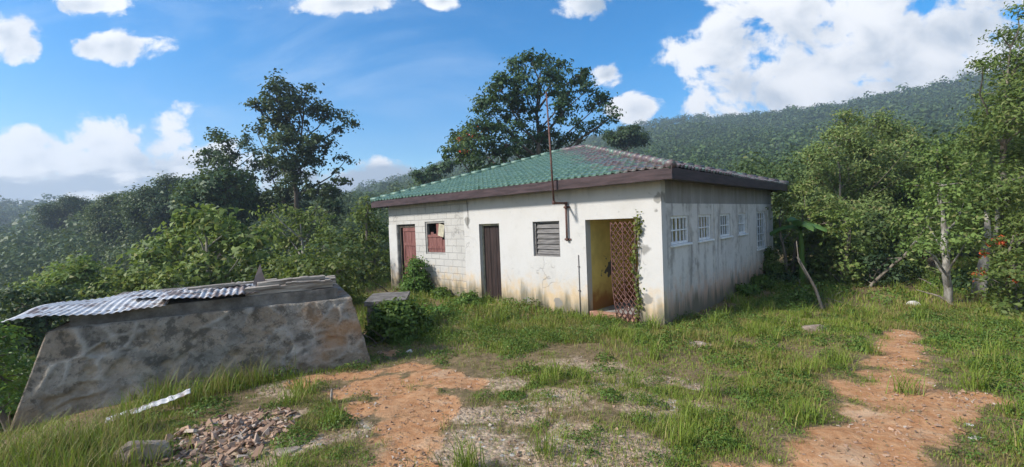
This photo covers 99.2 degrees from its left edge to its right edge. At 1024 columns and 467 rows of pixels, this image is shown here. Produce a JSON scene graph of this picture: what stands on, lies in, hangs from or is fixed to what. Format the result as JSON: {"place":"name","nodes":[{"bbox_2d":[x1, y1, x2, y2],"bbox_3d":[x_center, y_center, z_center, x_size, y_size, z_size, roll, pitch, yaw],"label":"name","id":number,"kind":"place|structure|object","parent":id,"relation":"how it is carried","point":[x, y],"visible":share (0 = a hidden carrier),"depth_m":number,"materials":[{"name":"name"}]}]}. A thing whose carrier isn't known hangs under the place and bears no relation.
{"place":"outdoors","nodes":[
{"label":"outdoors","id":0,"kind":"place"},
{"bbox_2d":[0,100,1023,466],"bbox_3d":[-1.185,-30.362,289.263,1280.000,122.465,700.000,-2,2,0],"label":"ground","id":1,"kind":"structure","parent":0,"point":[384,412],"depth_m":4.39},
{"bbox_2d":[0,319,38,431],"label":"leafy bush","id":2,"kind":"object","parent":1,"relation":"on","point":[9,406],"visible":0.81,"depth_m":6.86,"materials":[{"name":"green plant"}]},
{"bbox_2d":[0,275,121,361],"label":"dark bush","id":3,"kind":"object","parent":1,"relation":"on","point":[9,295],"visible":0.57,"depth_m":10.18,"materials":[{"name":"green plant"}]},
{"bbox_2d":[25,192,96,234],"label":"skyline tree","id":4,"kind":"object","parent":1,"relation":"on","point":[62,208],"visible":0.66,"depth_m":79.22,"materials":[{"name":"green plant"}]},
{"bbox_2d":[6,250,150,304],"bbox_3d":[-15.766,3.514,15.347,4.896,5.803,2.883,-2,2,0],"label":"bush","id":5,"kind":"object","parent":1,"relation":"on","point":[71,273],"visible":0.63,"depth_m":14.90,"materials":[{"name":"green plant"}]},
{"bbox_2d":[75,191,141,248],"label":"skyline tree","id":6,"kind":"object","parent":1,"relation":"on","point":[102,217],"visible":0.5,"depth_m":59.55,"materials":[{"name":"green plant"}]},
{"bbox_2d":[45,259,201,300],"bbox_3d":[-9.703,2.562,11.785,3.297,3.712,2.584,-2,2,0],"label":"leafy bush","id":7,"kind":"object","parent":1,"relation":"on","point":[164,277],"visible":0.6,"depth_m":11.48,"materials":[{"name":"green plant"}]},
{"bbox_2d":[110,440,170,466],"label":"rock","id":8,"kind":"object","parent":1,"relation":"on","point":[152,447],"visible":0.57,"depth_m":3.55,"materials":[{"name":"stone"}]},
{"bbox_2d":[106,388,190,421],"bbox_3d":[-3.912,1.848,4.707,0.711,0.150,0.144,-3,2,-37],"label":"zinc scrap","id":9,"kind":"object","parent":1,"relation":"on","point":[176,396],"visible":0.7,"depth_m":4.78,"materials":[{"name":"white metal"}]},
{"bbox_2d":[109,171,191,249],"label":"skyline tree","id":10,"kind":"object","parent":1,"relation":"on","point":[146,208],"visible":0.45,"depth_m":49.28,"materials":[{"name":"green plant"}]},
{"bbox_2d":[11,283,371,432],"bbox_3d":[-4.454,1.881,6.780,4.330,2.013,2.894,-3,2,-28],"label":"water tank","id":11,"kind":"object","parent":1,"relation":"on","point":[83,361],"visible":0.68,"depth_m":5.58,"materials":[{"name":"stone"}]},
{"bbox_2d":[2,288,185,321],"bbox_3d":[-5.293,0.908,5.719,1.466,0.125,1.361,-3,2,-28],"label":"zinc sheet","id":12,"kind":"object","parent":11,"relation":"on","point":[120,302],"visible":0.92,"depth_m":5.49,"materials":[{"name":"silver metal"}]},
{"bbox_2d":[155,281,256,300],"bbox_3d":[-4.285,0.811,6.244,1.172,0.093,1.268,-3,2,-28],"label":"zinc sheet","id":13,"kind":"object","parent":11,"relation":"on","point":[175,295],"visible":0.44,"depth_m":5.92,"materials":[{"name":"silver metal"}]},
{"bbox_2d":[131,285,235,298],"bbox_3d":[-4.651,0.822,6.258,1.196,0.073,0.650,-3,2,-37],"label":"zinc sheet","id":14,"kind":"object","parent":13,"relation":"on","point":[154,294],"visible":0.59,"depth_m":6.18,"materials":[{"name":"silver metal"}]},
{"bbox_2d":[199,286,245,298],"bbox_3d":[-3.917,0.796,5.911,0.500,0.088,0.374,-3,2,-28],"label":"zinc scrap","id":15,"kind":"object","parent":13,"relation":"on","point":[231,291],"visible":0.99,"depth_m":5.92,"materials":[{"name":"silver metal"}]},
{"bbox_2d":[188,278,276,289],"bbox_3d":[-4.091,0.744,6.426,1.101,0.046,0.135,-3,2,-34],"label":"timber","id":16,"kind":"object","parent":13,"relation":"on","point":[219,285],"visible":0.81,"depth_m":6.30,"materials":[{"name":"grey wood"}]},
{"bbox_2d":[245,280,332,295],"bbox_3d":[-3.238,0.788,6.368,1.135,0.112,0.178,-3,2,-28],"label":"timber","id":17,"kind":"object","parent":11,"relation":"on","point":[269,289],"visible":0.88,"depth_m":6.25,"materials":[{"name":"grey wood"}]},
{"bbox_2d":[286,279,330,284],"bbox_3d":[-3.024,0.724,6.476,0.602,0.066,0.128,-3,2,-22],"label":"timber","id":18,"kind":"object","parent":17,"relation":"on","point":[313,281],"visible":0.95,"depth_m":6.44,"materials":[{"name":"grey wood"}]},
{"bbox_2d":[251,277,335,286],"bbox_3d":[-3.318,0.780,6.656,1.152,0.118,0.228,-3,2,-26],"label":"timber","id":19,"kind":"object","parent":11,"relation":"on","point":[333,279],"visible":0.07,"depth_m":6.79,"materials":[{"name":"grey wood"}]},
{"bbox_2d":[252,264,265,286],"bbox_3d":[-3.762,0.616,6.465,0.114,0.325,0.173,-2,2,21],"label":"zinc scrap","id":20,"kind":"object","parent":19,"relation":"on","point":[259,276],"visible":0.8,"depth_m":6.50,"materials":[{"name":"grey metal"}]},
{"bbox_2d":[257,275,324,285],"bbox_3d":[-3.318,0.703,6.569,0.902,0.073,0.207,-3,2,-32],"label":"timber","id":21,"kind":"object","parent":19,"relation":"on","point":[285,280],"visible":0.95,"depth_m":6.49,"materials":[{"name":"grey wood"}]},
{"bbox_2d":[115,200,284,286],"bbox_3d":[-10.885,1.688,15.086,6.990,5.496,5.051,-2,2,0],"label":"leaf tree","id":22,"kind":"object","parent":1,"relation":"on","point":[206,248],"visible":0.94,"depth_m":13.85,"materials":[{"name":"green plant"}]},
{"bbox_2d":[160,163,277,283],"bbox_3d":[-21.706,2.128,33.151,8.113,14.642,9.888,-3,2,-26],"label":"dense tree","id":23,"kind":"object","parent":1,"relation":"on","point":[212,189],"visible":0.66,"depth_m":30.70,"materials":[{"name":"green plant"}]},
{"bbox_2d":[141,405,300,466],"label":"rubble","id":24,"kind":"object","parent":1,"relation":"on","point":[240,422],"visible":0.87,"depth_m":4.01,"materials":[{"name":"stone"}]},
{"bbox_2d":[182,126,263,282],"bbox_3d":[-22.390,0.348,35.260,6.976,17.891,5.431,-1,2,34],"label":"tree","id":25,"kind":"object","parent":1,"relation":"on","point":[215,156],"visible":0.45,"depth_m":34.25,"materials":[{"name":"green plant"}]},
{"bbox_2d":[247,203,342,266],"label":"leaning tree","id":26,"kind":"object","parent":1,"relation":"on","point":[302,220],"visible":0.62,"depth_m":19.37,"materials":[{"name":"green plant"}]},
{"bbox_2d":[239,68,363,253],"bbox_3d":[-16.489,-1.817,33.941,10.016,20.612,8.656,-2,2,0],"label":"tall tree","id":27,"kind":"object","parent":1,"relation":"on","point":[289,166],"visible":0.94,"depth_m":32.45,"materials":[{"name":"green plant"}]},
{"bbox_2d":[256,248,372,304],"bbox_3d":[-5.245,1.461,11.784,3.668,2.195,2.644,-1,2,39],"label":"leafy bush","id":28,"kind":"object","parent":1,"relation":"on","point":[343,282],"visible":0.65,"depth_m":11.07,"materials":[{"name":"green plant"}]},
{"bbox_2d":[330,389,332,403],"bbox_3d":[-1.991,1.848,4.809,0.035,0.271,0.031,-2,2,0],"label":"stake","id":29,"kind":"object","parent":1,"relation":"on","point":[331,394],"visible":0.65,"depth_m":4.80,"materials":[{"name":"grey wood"}]},
{"bbox_2d":[336,195,390,283],"bbox_3d":[-6.230,0.710,18.806,4.819,4.677,2.650,-1,2,36],"label":"dark bush","id":30,"kind":"object","parent":1,"relation":"on","point":[362,216],"visible":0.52,"depth_m":18.33,"materials":[{"name":"green plant"}]},
{"bbox_2d":[364,291,409,330],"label":"wall","id":31,"kind":"structure","parent":1,"relation":"on","point":[376,298],"depth_m":9.12,"materials":[{"name":"concrete"}]},
{"bbox_2d":[362,296,439,346],"bbox_3d":[-2.518,1.820,7.897,1.243,1.222,2.968,-1,2,36],"label":"round bush","id":32,"kind":"object","parent":1,"relation":"on","point":[391,319],"visible":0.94,"depth_m":8.09,"materials":[{"name":"green plant"}]},
{"bbox_2d":[370,255,434,295],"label":"climbing shrub","id":33,"kind":"object","parent":1,"relation":"on","point":[416,279],"visible":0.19,"depth_m":13.48,"materials":[{"name":"green plant"}]},
{"bbox_2d":[378,285,454,299],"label":"bush","id":34,"kind":"object","parent":1,"relation":"on","point":[439,292],"visible":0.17,"depth_m":12.92,"materials":[{"name":"green plant"}]},
{"bbox_2d":[404,160,461,186],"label":"slope tree","id":35,"kind":"object","parent":1,"relation":"on","point":[430,175],"visible":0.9,"depth_m":53.12,"materials":[{"name":"green plant"}]},
{"bbox_2d":[421,299,463,318],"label":"round bush","id":36,"kind":"object","parent":1,"relation":"on","point":[428,308],"visible":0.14,"depth_m":10.41,"materials":[{"name":"green plant"}]},
{"bbox_2d":[440,290,495,307],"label":"wall shrub","id":37,"kind":"object","parent":1,"relation":"on","point":[467,299],"visible":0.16,"depth_m":11.46,"materials":[{"name":"green plant"}]},
{"bbox_2d":[0,254,1023,466],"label":"grass","id":38,"kind":"structure","parent":1,"relation":"on","point":[689,411],"depth_m":4.95,"materials":[{"name":"green plant"}]},
{"bbox_2d":[0,66,1023,286],"bbox_3d":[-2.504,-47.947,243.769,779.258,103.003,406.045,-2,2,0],"label":"hill forest","id":39,"kind":"object","parent":1,"relation":"on","point":[27,244],"visible":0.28,"depth_m":194.87,"materials":[{"name":"green plant"}]},
{"bbox_2d":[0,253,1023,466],"bbox_3d":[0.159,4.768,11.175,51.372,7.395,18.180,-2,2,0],"label":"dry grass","id":40,"kind":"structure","parent":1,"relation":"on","point":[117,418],"depth_m":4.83,"materials":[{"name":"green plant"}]},
{"bbox_2d":[0,129,1023,433],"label":"valley forest","id":41,"kind":"object","parent":1,"relation":"on","point":[778,171],"visible":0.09,"depth_m":23.89,"materials":[{"name":"green plant"}]},
{"bbox_2d":[25,256,1023,466],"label":"weeds","id":42,"kind":"object","parent":1,"relation":"on","point":[780,301],"visible":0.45,"depth_m":6.39,"materials":[{"name":"green plant"}]},
{"bbox_2d":[437,47,626,172],"bbox_3d":[1.700,-5.616,31.110,13.494,16.218,9.005,-2,2,0],"label":"broad tree","id":43,"kind":"object","parent":1,"relation":"on","point":[554,77],"visible":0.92,"depth_m":29.63,"materials":[{"name":"green plant"}]},
{"bbox_2d":[445,119,487,160],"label":"flame vine","id":44,"kind":"object","parent":43,"relation":"attached to","point":[463,143],"visible":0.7,"depth_m":27.93,"materials":[{"name":"green plant"}]},
{"bbox_2d":[370,144,788,326],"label":"house","id":45,"kind":"structure","parent":1,"relation":"on","point":[706,239],"depth_m":10.78,"materials":[{"name":"paint"}]},
{"bbox_2d":[403,228,415,276],"bbox_3d":[-3.387,0.814,14.670,0.792,2.020,0.057,-1,2,43],"label":"door","id":46,"kind":"structure","parent":45,"relation":"in","point":[409,238],"depth_m":14.71,"materials":[{"name":"red wood"}]},
{"bbox_2d":[426,221,445,253],"bbox_3d":[-2.353,0.133,13.612,1.000,1.010,0.070,-1,2,43],"label":"window","id":47,"kind":"structure","parent":45,"relation":"in","point":[435,243],"depth_m":13.59,"materials":[{"name":"wood"}]},
{"bbox_2d":[484,226,501,298],"bbox_3d":[-0.481,0.786,11.994,0.732,2.000,0.038,-1,2,43],"label":"door","id":48,"kind":"structure","parent":45,"relation":"in","point":[491,233],"depth_m":12.02,"materials":[{"name":"brown wood"}]},
{"bbox_2d":[534,221,559,255],"bbox_3d":[0.885,0.126,10.580,0.812,0.841,0.083,-1,2,43],"label":"window","id":49,"kind":"structure","parent":45,"relation":"in","point":[546,233],"depth_m":10.60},
{"bbox_2d":[545,92,570,240],"bbox_3d":[1.049,-1.486,9.830,0.186,3.341,0.533,-1,2,43],"label":"pipe mast","id":50,"kind":"object","parent":45,"relation":"attached to","point":[565,207],"visible":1,"depth_m":9.65,"materials":[{"name":"metal"}]},
{"bbox_2d":[610,221,641,324],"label":"lattice gate","id":51,"kind":"structure","parent":45,"relation":"attached to","point":[622,271],"depth_m":9.18,"materials":[{"name":"brown metal"}]},
{"bbox_2d":[629,209,644,322],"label":"creeper","id":52,"kind":"object","parent":45,"relation":"attached to","point":[632,258],"visible":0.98,"depth_m":8.87,"materials":[{"name":"green plant"}]},
{"bbox_2d":[670,216,692,247],"bbox_3d":[3.517,-0.054,9.225,0.210,0.632,1.050,-1,2,43],"label":"window","id":53,"kind":"structure","parent":45,"relation":"in","point":[683,241],"depth_m":9.28,"materials":[{"name":"white paint"}]},
{"bbox_2d":[698,215,714,242],"bbox_3d":[4.513,-0.123,10.291,0.210,0.632,0.950,-1,2,43],"label":"window","id":54,"kind":"structure","parent":45,"relation":"in","point":[706,218],"depth_m":10.35,"materials":[{"name":"white paint"}]},
{"bbox_2d":[720,214,733,238],"bbox_3d":[5.525,-0.193,11.375,0.210,0.632,0.940,-1,2,43],"label":"window","id":55,"kind":"structure","parent":45,"relation":"in","point":[726,216],"depth_m":11.44,"materials":[{"name":"white paint"}]},
{"bbox_2d":[738,213,748,235],"bbox_3d":[6.538,-0.263,12.459,0.210,0.632,0.810,-1,2,43],"label":"window","id":56,"kind":"structure","parent":45,"relation":"in","point":[741,218],"depth_m":12.54,"materials":[{"name":"white paint"}]},
{"bbox_2d":[757,212,766,250],"bbox_3d":[7.944,-0.089,13.957,0.210,1.212,1.160,-1,2,43],"label":"window","id":57,"kind":"structure","parent":45,"relation":"in","point":[762,244],"depth_m":14.14,"materials":[{"name":"white paint"}]},
{"bbox_2d":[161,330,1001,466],"bbox_3d":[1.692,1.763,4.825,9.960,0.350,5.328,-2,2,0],"label":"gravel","id":58,"kind":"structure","parent":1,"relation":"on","point":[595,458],"depth_m":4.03,"materials":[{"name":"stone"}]},
{"bbox_2d":[273,446,300,456],"bbox_3d":[-1.913,1.856,3.694,0.230,0.073,0.150,-3,2,-23],"label":"rock","id":59,"kind":"object","parent":58,"relation":"on","point":[279,453],"visible":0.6,"depth_m":3.67,"materials":[{"name":"stone"}]},
{"bbox_2d":[600,122,652,150],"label":"slope tree","id":60,"kind":"object","parent":1,"relation":"on","point":[627,136],"visible":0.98,"depth_m":61.38,"materials":[{"name":"green plant"}]},
{"bbox_2d":[689,341,705,345],"bbox_3d":[2.977,1.789,7.007,0.363,0.096,0.218,-2,2,0],"label":"rock","id":61,"kind":"object","parent":1,"relation":"on","point":[701,342],"visible":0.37,"depth_m":6.98,"materials":[{"name":"stone"}]},
{"bbox_2d":[734,283,764,296],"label":"bush","id":62,"kind":"object","parent":1,"relation":"on","point":[749,288],"visible":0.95,"depth_m":11.68,"materials":[{"name":"green plant"}]},
{"bbox_2d":[749,274,776,289],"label":"bush","id":63,"kind":"object","parent":1,"relation":"on","point":[762,281],"visible":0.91,"depth_m":12.82,"materials":[{"name":"green plant"}]},
{"bbox_2d":[761,246,791,279],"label":"bush","id":64,"kind":"object","parent":1,"relation":"on","point":[772,263],"visible":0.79,"depth_m":13.88,"materials":[{"name":"green plant"}]},
{"bbox_2d":[769,217,839,285],"bbox_3d":[8.937,0.703,13.200,1.800,2.450,1.564,-2,2,0],"label":"banana plant","id":65,"kind":"object","parent":1,"relation":"on","point":[799,226],"visible":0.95,"depth_m":13.18,"materials":[{"name":"green plant"}]},
{"bbox_2d":[796,241,823,309],"bbox_3d":[6.678,1.014,9.725,0.122,1.690,0.617,-3,2,-32],"label":"dead trunk","id":66,"kind":"object","parent":1,"relation":"on","point":[812,283],"visible":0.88,"depth_m":9.74,"materials":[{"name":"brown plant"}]},
{"bbox_2d":[758,268,867,288],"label":"undergrowth bush","id":67,"kind":"object","parent":1,"relation":"on","point":[782,278],"visible":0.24,"depth_m":13.34,"materials":[{"name":"green plant"}]},
{"bbox_2d":[801,324,825,330],"bbox_3d":[5.332,1.710,7.723,0.403,0.210,0.249,-2,2,0],"label":"rock","id":68,"kind":"object","parent":1,"relation":"on","point":[810,327],"visible":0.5,"depth_m":7.63,"materials":[{"name":"stone"}]},
{"bbox_2d":[765,181,867,283],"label":"corner tree","id":69,"kind":"object","parent":1,"relation":"on","point":[809,240],"visible":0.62,"depth_m":14.21,"materials":[{"name":"green plant"}]},
{"bbox_2d":[797,203,925,287],"bbox_3d":[10.095,0.504,13.178,2.555,2.871,2.809,-2,2,0],"label":"light bush","id":70,"kind":"object","parent":1,"relation":"on","point":[845,247],"visible":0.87,"depth_m":12.83,"materials":[{"name":"green plant"}]},
{"bbox_2d":[787,276,941,314],"bbox_3d":[7.689,1.547,10.883,2.410,1.019,5.268,-2,2,0],"label":"undergrowth bush","id":71,"kind":"object","parent":1,"relation":"on","point":[809,292],"visible":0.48,"depth_m":10.54,"materials":[{"name":"green plant"}]},
{"bbox_2d":[787,106,951,270],"bbox_3d":[14.738,-1.782,17.613,8.784,7.080,5.962,-2,2,0],"label":"tree","id":72,"kind":"object","parent":1,"relation":"on","point":[851,147],"visible":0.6,"depth_m":17.57,"materials":[{"name":"green plant"}]},
{"bbox_2d":[834,246,926,287],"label":"undergrowth bush","id":73,"kind":"object","parent":1,"relation":"on","point":[883,264],"visible":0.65,"depth_m":12.68,"materials":[{"name":"green plant"}]},
{"bbox_2d":[873,255,953,284],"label":"undergrowth bush","id":74,"kind":"object","parent":1,"relation":"on","point":[926,271],"visible":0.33,"depth_m":13.33,"materials":[{"name":"green plant"}]},
{"bbox_2d":[874,135,989,272],"bbox_3d":[14.325,-0.798,14.318,5.754,5.198,2.819,-3,2,-29],"label":"slim tree","id":75,"kind":"object","parent":1,"relation":"on","point":[937,159],"visible":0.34,"depth_m":13.79,"materials":[{"name":"green plant"}]},
{"bbox_2d":[868,169,1009,302],"bbox_3d":[9.706,0.272,10.021,4.065,3.325,2.379,-4,2,-40],"label":"forked tree","id":76,"kind":"object","parent":1,"relation":"on","point":[944,241],"visible":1,"depth_m":9.62,"materials":[{"name":"green plant"}]},
{"bbox_2d":[919,266,1008,294],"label":"undergrowth bush","id":77,"kind":"object","parent":1,"relation":"on","point":[963,278],"visible":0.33,"depth_m":10.89,"materials":[{"name":"green plant"}]},
{"bbox_2d":[911,161,1023,298],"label":"tree","id":78,"kind":"object","parent":1,"relation":"on","point":[982,262],"visible":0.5,"depth_m":10.18,"materials":[{"name":"green plant"}]},
{"bbox_2d":[916,280,1023,318],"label":"undergrowth bush","id":79,"kind":"object","parent":1,"relation":"on","point":[1003,308],"visible":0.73,"depth_m":8.36,"materials":[{"name":"green plant"}]},
{"bbox_2d":[938,1,1023,284],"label":"feathery tree","id":80,"kind":"object","parent":1,"relation":"on","point":[1008,154],"visible":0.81,"depth_m":10.97,"materials":[{"name":"green plant"}]},
{"bbox_2d":[958,209,1023,309],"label":"flowering shrub","id":81,"kind":"object","parent":1,"relation":"on","point":[1010,259],"visible":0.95,"depth_m":8.57,"materials":[{"name":"green plant"}]},
{"bbox_2d":[0,0,1023,204],"label":"sky","id":82,"kind":"structure","parent":0,"point":[97,97],"materials":[{"name":"blue"}]},
{"bbox_2d":[23,314,1015,466],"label":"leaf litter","id":83,"kind":"object","parent":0,"point":[918,410],"visible":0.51,"depth_m":4.55,"materials":[{"name":"brown plant"}]}
]}

